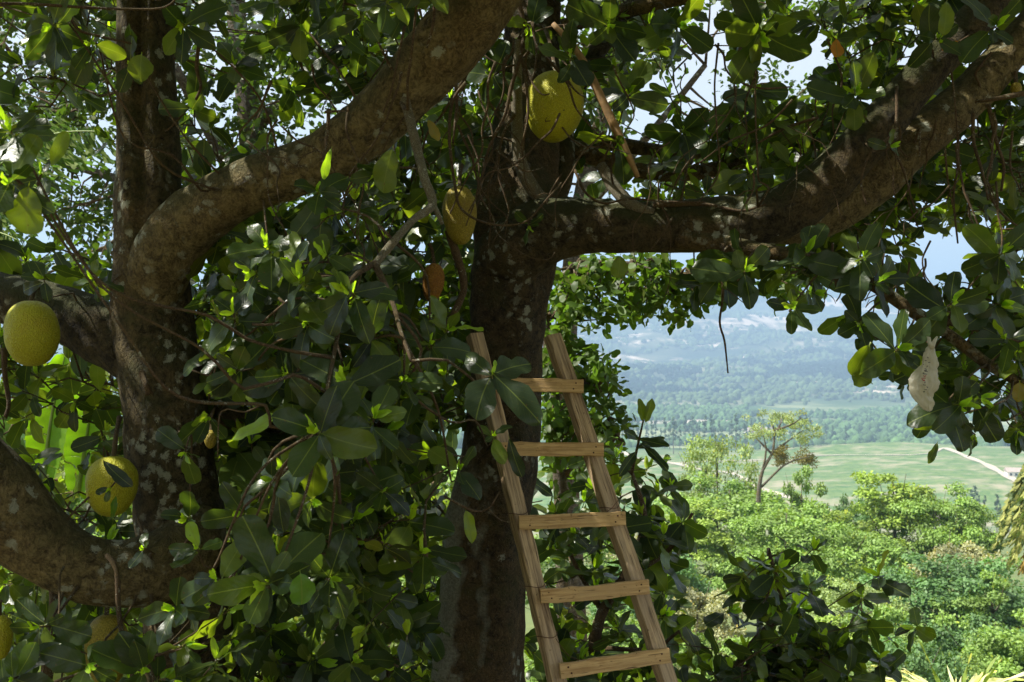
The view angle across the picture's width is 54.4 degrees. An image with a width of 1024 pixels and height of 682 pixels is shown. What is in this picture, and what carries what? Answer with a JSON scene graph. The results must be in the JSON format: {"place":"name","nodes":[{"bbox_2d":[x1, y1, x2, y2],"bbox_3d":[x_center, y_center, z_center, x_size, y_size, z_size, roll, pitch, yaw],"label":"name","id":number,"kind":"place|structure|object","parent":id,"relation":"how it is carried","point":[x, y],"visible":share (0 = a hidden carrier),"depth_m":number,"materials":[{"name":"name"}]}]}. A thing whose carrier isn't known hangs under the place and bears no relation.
{"place":"outdoors","nodes":[
{"label":"outdoors","id":0,"kind":"place"},
{"bbox_2d":[0,103,115,260],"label":"tree","id":1,"kind":"object","parent":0,"point":[68,157],"visible":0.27,"depth_m":7.30,"materials":[{"name":"green plant"}]},
{"bbox_2d":[1,274,1023,681],"bbox_3d":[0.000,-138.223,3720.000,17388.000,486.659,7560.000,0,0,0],"label":"terrain","id":2,"kind":"structure","parent":0,"point":[835,470],"depth_m":646.05,"materials":[{"name":"green plant"}]},
{"bbox_2d":[0,354,103,681],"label":"banana plant","id":3,"kind":"object","parent":2,"relation":"on","point":[60,438],"visible":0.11,"depth_m":7.00,"materials":[{"name":"green plant"}]},
{"bbox_2d":[13,388,131,609],"bbox_3d":[-8.624,5.646,20.094,4.857,9.890,3.806,0,0,1],"label":"broadleaf tree","id":4,"kind":"object","parent":2,"relation":"on","point":[75,503],"visible":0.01,"depth_m":19.76,"materials":[{"name":"green plant"}]},
{"bbox_2d":[5,510,139,677],"bbox_3d":[-6.766,5.585,15.176,3.986,6.418,3.963,0,0,27],"label":"broadleaf tree","id":5,"kind":"object","parent":2,"relation":"on","point":[95,531],"depth_m":15.26,"materials":[{"name":"green plant"}]},
{"bbox_2d":[72,499,137,622],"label":"broadleaf tree","id":6,"kind":"object","parent":2,"relation":"on","point":[97,534],"visible":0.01,"depth_m":17.51,"materials":[{"name":"green plant"}]},
{"bbox_2d":[0,363,453,681],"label":"leaved tree","id":7,"kind":"object","parent":2,"relation":"on","point":[58,477],"visible":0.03,"depth_m":8.71,"materials":[{"name":"green plant"}]},
{"bbox_2d":[0,0,493,506],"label":"leaved tree","id":8,"kind":"object","parent":2,"relation":"on","point":[246,102],"visible":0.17,"depth_m":11.47,"materials":[{"name":"green plant"}]},
{"bbox_2d":[0,0,542,681],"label":"jackfruit tree","id":9,"kind":"object","parent":2,"relation":"on","point":[322,452],"visible":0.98,"depth_m":3.88,"materials":[{"name":"green plant"}]},
{"bbox_2d":[0,599,12,658],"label":"jackfruit","id":10,"kind":"object","parent":9,"relation":"hanging from","point":[6,636],"visible":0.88,"depth_m":3.88,"materials":[{"name":"yellow plant"}]},
{"bbox_2d":[3,287,59,365],"bbox_3d":[-1.989,-0.069,4.109,0.234,0.346,0.207,0,0,37],"label":"jackfruit","id":11,"kind":"object","parent":9,"relation":"hanging from","point":[31,330],"visible":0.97,"depth_m":4.03,"materials":[{"name":"green plant"}]},
{"bbox_2d":[84,607,127,681],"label":"jackfruit","id":12,"kind":"object","parent":9,"relation":"hanging from","point":[104,625],"visible":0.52,"depth_m":3.90,"materials":[{"name":"yellow plant"}]},
{"bbox_2d":[85,415,138,516],"bbox_3d":[-1.638,0.509,4.036,0.197,0.392,0.294,0,0,-38],"label":"jackfruit","id":13,"kind":"object","parent":9,"relation":"hanging from","point":[98,476],"visible":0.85,"depth_m":3.94,"materials":[{"name":"green plant"}]},
{"bbox_2d":[204,418,216,448],"bbox_3d":[-1.247,0.380,4.112,0.051,0.116,0.180,0,0,-17],"label":"jackfruit","id":14,"kind":"object","parent":9,"relation":"hanging from","point":[210,440],"visible":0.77,"depth_m":4.03,"materials":[{"name":"yellow plant"}]},
{"bbox_2d":[422,242,444,300],"bbox_3d":[-0.387,-0.338,4.900,0.110,0.295,0.107,0,0,0],"label":"jackfruit","id":15,"kind":"object","parent":9,"relation":"hanging from","point":[434,271],"visible":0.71,"depth_m":4.86,"materials":[{"name":"orange plant"}]},
{"bbox_2d":[256,576,438,674],"bbox_3d":[-2.331,5.546,15.375,3.287,6.693,4.195,0,0,26],"label":"broadleaf tree","id":16,"kind":"object","parent":2,"relation":"on","point":[323,635],"visible":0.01,"depth_m":15.21,"materials":[{"name":"green plant"}]},
{"bbox_2d":[380,460,459,676],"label":"broadleaf tree","id":17,"kind":"object","parent":2,"relation":"on","point":[447,487],"visible":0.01,"depth_m":18.82,"materials":[{"name":"green plant"}]},
{"bbox_2d":[0,272,1023,406],"bbox_3d":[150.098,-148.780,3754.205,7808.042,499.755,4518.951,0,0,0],"label":"mountainside woods","id":18,"kind":"object","parent":2,"relation":"on","point":[791,376],"visible":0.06,"depth_m":2303.14,"materials":[{"name":"green plant"}]},
{"bbox_2d":[121,402,1010,449],"bbox_3d":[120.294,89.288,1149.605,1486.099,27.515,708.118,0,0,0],"label":"valley woods","id":19,"kind":"object","parent":2,"relation":"on","point":[880,418],"visible":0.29,"depth_m":1127.61,"materials":[{"name":"green plant"}]},
{"bbox_2d":[525,534,615,608],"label":"broadleaf tree","id":20,"kind":"object","parent":2,"relation":"on","point":[550,562],"visible":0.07,"depth_m":56.96,"materials":[{"name":"green plant"}]},
{"bbox_2d":[466,332,677,681],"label":"ladder","id":21,"kind":"object","parent":2,"relation":"on","point":[611,515],"visible":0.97,"depth_m":4.71,"materials":[{"name":"brown wood"}]},
{"bbox_2d":[524,610,676,681],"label":"broadleaf tree","id":22,"kind":"object","parent":2,"relation":"on","point":[631,620],"visible":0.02,"depth_m":29.79,"materials":[{"name":"green plant"}]},
{"bbox_2d":[524,398,722,681],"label":"jackfruit tree","id":23,"kind":"object","parent":2,"relation":"on","point":[657,541],"visible":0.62,"depth_m":6.14,"materials":[{"name":"green plant"}]},
{"bbox_2d":[635,416,639,432],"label":"slender tree","id":24,"kind":"object","parent":2,"relation":"on","point":[637,421],"visible":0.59,"depth_m":958.53,"materials":[{"name":"green plant"}]},
{"bbox_2d":[584,532,699,597],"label":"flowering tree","id":25,"kind":"object","parent":2,"relation":"on","point":[615,555],"visible":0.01,"depth_m":74.06,"materials":[{"name":"green plant"}]},
{"bbox_2d":[586,554,715,648],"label":"broadleaf tree","id":26,"kind":"object","parent":2,"relation":"on","point":[695,582],"visible":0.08,"depth_m":45.09,"materials":[{"name":"green plant"}]},
{"bbox_2d":[650,420,654,447],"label":"slender tree","id":27,"kind":"object","parent":2,"relation":"on","point":[651,428],"visible":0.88,"depth_m":773.90,"materials":[{"name":"green plant"}]},
{"bbox_2d":[654,416,657,433],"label":"slender tree","id":28,"kind":"object","parent":2,"relation":"on","point":[655,422],"visible":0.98,"depth_m":958.63,"materials":[{"name":"green plant"}]},
{"bbox_2d":[662,417,666,448],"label":"slender tree","id":29,"kind":"object","parent":2,"relation":"on","point":[665,423],"visible":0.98,"depth_m":776.23,"materials":[{"name":"green plant"}]},
{"bbox_2d":[667,424,671,448],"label":"slender tree","id":30,"kind":"object","parent":2,"relation":"on","point":[669,430],"visible":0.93,"depth_m":773.95,"materials":[{"name":"green plant"}]},
{"bbox_2d":[670,416,676,453],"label":"slender tree","id":31,"kind":"object","parent":2,"relation":"on","point":[673,430],"visible":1,"depth_m":748.27,"materials":[{"name":"green plant"}]},
{"bbox_2d":[674,420,677,445],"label":"slender tree","id":32,"kind":"object","parent":2,"relation":"on","point":[676,432],"visible":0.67,"depth_m":919.65,"materials":[{"name":"green plant"}]},
{"bbox_2d":[677,426,681,449],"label":"slender tree","id":33,"kind":"object","parent":2,"relation":"on","point":[679,427],"visible":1,"depth_m":773.81,"materials":[{"name":"green plant"}]},
{"bbox_2d":[466,0,897,641],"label":"leaved tree","id":34,"kind":"object","parent":2,"relation":"on","point":[600,124],"visible":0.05,"depth_m":10.94,"materials":[{"name":"green plant"}]},
{"bbox_2d":[537,252,827,635],"bbox_3d":[1.384,1.129,8.022,2.680,4.314,1.528,0,0,0],"label":"leaved tree","id":35,"kind":"object","parent":2,"relation":"on","point":[574,284],"visible":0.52,"depth_m":7.73,"materials":[{"name":"green plant"}]},
{"bbox_2d":[634,621,734,680],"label":"broadleaf tree","id":36,"kind":"object","parent":2,"relation":"on","point":[683,648],"visible":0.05,"depth_m":25.43,"materials":[{"name":"green plant"}]},
{"bbox_2d":[683,415,687,437],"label":"slender tree","id":37,"kind":"object","parent":2,"relation":"on","point":[684,424],"visible":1,"depth_m":931.90,"materials":[{"name":"green plant"}]},
{"bbox_2d":[687,421,691,435],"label":"slender tree","id":38,"kind":"object","parent":2,"relation":"on","point":[689,424],"visible":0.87,"depth_m":944.74,"materials":[{"name":"green plant"}]},
{"bbox_2d":[360,0,1023,681],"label":"jackfruit tree","id":39,"kind":"object","parent":2,"relation":"on","point":[850,172],"visible":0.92,"depth_m":4.92,"materials":[{"name":"green plant"}]},
{"bbox_2d":[442,163,476,244],"bbox_3d":[-0.268,-0.665,4.754,0.160,0.421,0.272,0,0,-21],"label":"jackfruit","id":40,"kind":"object","parent":39,"relation":"hanging from","point":[459,232],"visible":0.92,"depth_m":4.65,"materials":[{"name":"yellow plant"}]},
{"bbox_2d":[526,24,583,142],"bbox_3d":[0.156,-1.287,4.840,0.274,0.673,0.473,0,0,-27],"label":"jackfruit","id":41,"kind":"object","parent":39,"relation":"hanging from","point":[554,102],"visible":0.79,"depth_m":4.65,"materials":[{"name":"green plant"}]},
{"bbox_2d":[908,336,939,411],"bbox_3d":[1.748,0.092,4.184,0.116,0.380,0.542,0,0,26],"label":"plastic bag","id":42,"kind":"object","parent":39,"relation":"attached to","point":[924,382],"visible":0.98,"depth_m":3.97,"materials":[{"name":"beige plastic"}]},
{"bbox_2d":[1010,67,1021,92],"bbox_3d":[2.543,-1.316,5.013,0.053,0.184,0.086,0,0,40],"label":"jackfruit","id":43,"kind":"object","parent":39,"relation":"hanging from","point":[1016,86],"visible":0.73,"depth_m":4.99,"materials":[{"name":"yellow plant"}]},
{"bbox_2d":[637,574,747,669],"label":"flowering tree","id":44,"kind":"object","parent":2,"relation":"on","point":[703,607],"visible":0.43,"depth_m":39.30,"materials":[{"name":"green plant"}]},
{"bbox_2d":[691,415,695,434],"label":"slender tree","id":45,"kind":"object","parent":2,"relation":"on","point":[693,428],"visible":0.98,"depth_m":913.44,"materials":[{"name":"green plant"}]},
{"bbox_2d":[702,415,707,449],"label":"slender tree","id":46,"kind":"object","parent":2,"relation":"on","point":[704,424],"visible":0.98,"depth_m":772.62,"materials":[{"name":"green plant"}]},
{"bbox_2d":[664,498,754,593],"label":"broadleaf tree","id":47,"kind":"object","parent":2,"relation":"on","point":[718,539],"visible":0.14,"depth_m":56.57,"materials":[{"name":"green plant"}]},
{"bbox_2d":[709,414,714,444],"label":"slender tree","id":48,"kind":"object","parent":2,"relation":"on","point":[712,422],"visible":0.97,"depth_m":769.87,"materials":[{"name":"green plant"}]},
{"bbox_2d":[716,420,720,434],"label":"slender tree","id":49,"kind":"object","parent":2,"relation":"on","point":[718,424],"visible":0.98,"depth_m":936.88,"materials":[{"name":"green plant"}]},
{"bbox_2d":[678,428,765,629],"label":"airy tree","id":50,"kind":"object","parent":2,"relation":"on","point":[716,454],"visible":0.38,"depth_m":65.20,"materials":[{"name":"green plant"}]},
{"bbox_2d":[729,420,733,438],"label":"slender tree","id":51,"kind":"object","parent":2,"relation":"on","point":[732,427],"visible":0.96,"depth_m":874.90,"materials":[{"name":"green plant"}]},
{"bbox_2d":[732,413,738,448],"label":"slender tree","id":52,"kind":"object","parent":2,"relation":"on","point":[736,420],"visible":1,"depth_m":776.15,"materials":[{"name":"green plant"}]},
{"bbox_2d":[652,471,819,626],"bbox_3d":[13.403,13.442,62.209,11.311,10.272,11.377,0,0,20],"label":"broadleaf tree","id":53,"kind":"object","parent":2,"relation":"on","point":[745,502],"visible":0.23,"depth_m":60.39,"materials":[{"name":"green plant"}]},
{"bbox_2d":[697,635,792,669],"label":"broadleaf tree","id":54,"kind":"object","parent":2,"relation":"on","point":[727,650],"visible":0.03,"depth_m":27.55,"materials":[{"name":"green plant"}]},
{"bbox_2d":[743,423,747,448],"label":"slender tree","id":55,"kind":"object","parent":2,"relation":"on","point":[744,428],"visible":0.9,"depth_m":773.96,"materials":[{"name":"green plant"}]},
{"bbox_2d":[744,427,772,435],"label":"farm house","id":56,"kind":"structure","parent":2,"relation":"on","point":[748,428],"depth_m":1042.63,"materials":[{"name":"white paint"}]},
{"bbox_2d":[740,408,825,632],"bbox_3d":[16.593,10.950,59.959,5.701,14.199,5.333,0,0,0],"label":"acacia tree","id":57,"kind":"object","parent":2,"relation":"on","point":[781,453],"visible":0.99,"depth_m":59.84,"materials":[{"name":"green plant"}]},
{"bbox_2d":[702,500,866,625],"bbox_3d":[14.584,12.514,52.057,7.851,8.451,7.896,0,0,-10],"label":"broadleaf tree","id":58,"kind":"object","parent":2,"relation":"on","point":[782,524],"visible":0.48,"depth_m":51.61,"materials":[{"name":"green plant"}]},
{"bbox_2d":[647,536,936,681],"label":"jackfruit tree","id":59,"kind":"object","parent":2,"relation":"on","point":[812,650],"visible":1,"depth_m":5.45,"materials":[{"name":"green plant"}]},
{"bbox_2d":[797,411,803,446],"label":"slender tree","id":60,"kind":"object","parent":2,"relation":"on","point":[800,420],"visible":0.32,"depth_m":693.88,"materials":[{"name":"green plant"}]},
{"bbox_2d":[769,464,832,570],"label":"broadleaf tree","id":61,"kind":"object","parent":2,"relation":"on","point":[798,498],"visible":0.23,"depth_m":66.09,"materials":[{"name":"green plant"}]},
{"bbox_2d":[803,412,808,445],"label":"slender tree","id":62,"kind":"object","parent":2,"relation":"on","point":[806,417],"visible":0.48,"depth_m":699.77,"materials":[{"name":"green plant"}]},
{"bbox_2d":[774,520,915,627],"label":"broadleaf tree","id":63,"kind":"object","parent":2,"relation":"on","point":[870,546],"visible":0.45,"depth_m":48.37,"materials":[{"name":"green plant"}]},
{"bbox_2d":[814,613,886,679],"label":"broadleaf tree","id":64,"kind":"object","parent":2,"relation":"on","point":[826,619],"visible":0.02,"depth_m":30.56,"materials":[{"name":"green plant"}]},
{"bbox_2d":[831,493,883,612],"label":"broadleaf tree","id":65,"kind":"object","parent":2,"relation":"on","point":[844,500],"visible":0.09,"depth_m":69.33,"materials":[{"name":"green plant"}]},
{"bbox_2d":[809,576,927,642],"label":"airy tree","id":66,"kind":"object","parent":2,"relation":"on","point":[841,584],"visible":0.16,"depth_m":37.90,"materials":[{"name":"green plant"}]},
{"bbox_2d":[844,661,926,681],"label":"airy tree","id":67,"kind":"object","parent":2,"relation":"on","point":[870,668],"visible":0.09,"depth_m":20.79,"materials":[{"name":"green plant"}]},
{"bbox_2d":[822,470,960,606],"bbox_3d":[23.808,13.304,61.977,9.100,10.559,7.886,0,0,27],"label":"broadleaf tree","id":68,"kind":"object","parent":2,"relation":"on","point":[904,490],"visible":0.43,"depth_m":61.29,"materials":[{"name":"green plant"}]},
{"bbox_2d":[840,605,947,680],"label":"broadleaf tree","id":69,"kind":"object","parent":2,"relation":"on","point":[892,614],"visible":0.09,"depth_m":31.71,"materials":[{"name":"green plant"}]},
{"bbox_2d":[849,634,970,681],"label":"broadleaf tree","id":70,"kind":"object","parent":2,"relation":"on","point":[915,662],"visible":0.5,"depth_m":22.14,"materials":[{"name":"green plant"}]},
{"bbox_2d":[850,551,1023,650],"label":"broadleaf tree","id":71,"kind":"object","parent":2,"relation":"on","point":[956,575],"visible":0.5,"depth_m":41.88,"materials":[{"name":"green plant"}]},
{"bbox_2d":[883,481,998,612],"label":"broadleaf tree","id":72,"kind":"object","parent":2,"relation":"on","point":[930,536],"visible":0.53,"depth_m":58.78,"materials":[{"name":"green plant"}]},
{"bbox_2d":[871,641,1023,681],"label":"strap leaved plant","id":73,"kind":"object","parent":2,"relation":"on","point":[978,678],"visible":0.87,"depth_m":9.02,"materials":[{"name":"green plant"}]},
{"bbox_2d":[895,535,1019,624],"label":"flowering tree","id":74,"kind":"object","parent":2,"relation":"on","point":[973,551],"visible":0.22,"depth_m":49.16,"materials":[{"name":"green plant"}]},
{"bbox_2d":[906,610,1023,681],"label":"broadleaf tree","id":75,"kind":"object","parent":2,"relation":"on","point":[954,642],"visible":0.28,"depth_m":29.61,"materials":[{"name":"green plant"}]},
{"bbox_2d":[922,569,1023,670],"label":"broadleaf tree","id":76,"kind":"object","parent":2,"relation":"on","point":[982,603],"visible":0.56,"depth_m":39.92,"materials":[{"name":"green plant"}]},
{"bbox_2d":[924,502,1022,620],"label":"broadleaf tree","id":77,"kind":"object","parent":2,"relation":"on","point":[989,538],"visible":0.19,"depth_m":58.02,"materials":[{"name":"green plant"}]},
{"bbox_2d":[972,485,978,501],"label":"slender tree","id":78,"kind":"object","parent":2,"relation":"on","point":[975,491],"visible":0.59,"depth_m":418.41,"materials":[{"name":"green plant"}]},
{"bbox_2d":[956,624,1023,681],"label":"broadleaf tree","id":79,"kind":"object","parent":2,"relation":"on","point":[1007,642],"visible":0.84,"depth_m":26.91,"materials":[{"name":"green plant"}]},
{"bbox_2d":[994,494,1001,531],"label":"slender tree","id":80,"kind":"object","parent":2,"relation":"on","point":[996,502],"visible":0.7,"depth_m":383.44,"materials":[{"name":"green plant"}]},
{"bbox_2d":[989,464,1023,575],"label":"palm","id":81,"kind":"object","parent":2,"relation":"on","point":[1012,513],"visible":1,"depth_m":24.46,"materials":[{"name":"green plant"}]},
{"bbox_2d":[1003,467,1021,476],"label":"farm house","id":82,"kind":"structure","parent":2,"relation":"on","point":[1011,471],"depth_m":498.72,"materials":[{"name":"white paint"}]},
{"bbox_2d":[1,0,1023,278],"label":"sky","id":83,"kind":"structure","parent":0,"point":[944,254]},
{"bbox_2d":[633,419,743,429],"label":"ploughed plot","id":84,"kind":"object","parent":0,"point":[697,420],"visible":0.1,"depth_m":1257.00,"materials":[{"name":"brown soil"}]},
{"bbox_2d":[622,452,830,510],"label":"dirt track","id":85,"kind":"structure","parent":0,"point":[733,473],"depth_m":567.97,"materials":[{"name":"beige soil"}]},
{"bbox_2d":[674,447,943,463],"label":"dirt track","id":86,"kind":"structure","parent":0,"point":[939,449],"depth_m":637.69,"materials":[{"name":"beige soil"}]},
{"bbox_2d":[943,448,1015,480],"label":"dirt track","id":87,"kind":"structure","parent":0,"point":[996,469],"depth_m":552.88,"materials":[{"name":"beige soil"}]}
]}

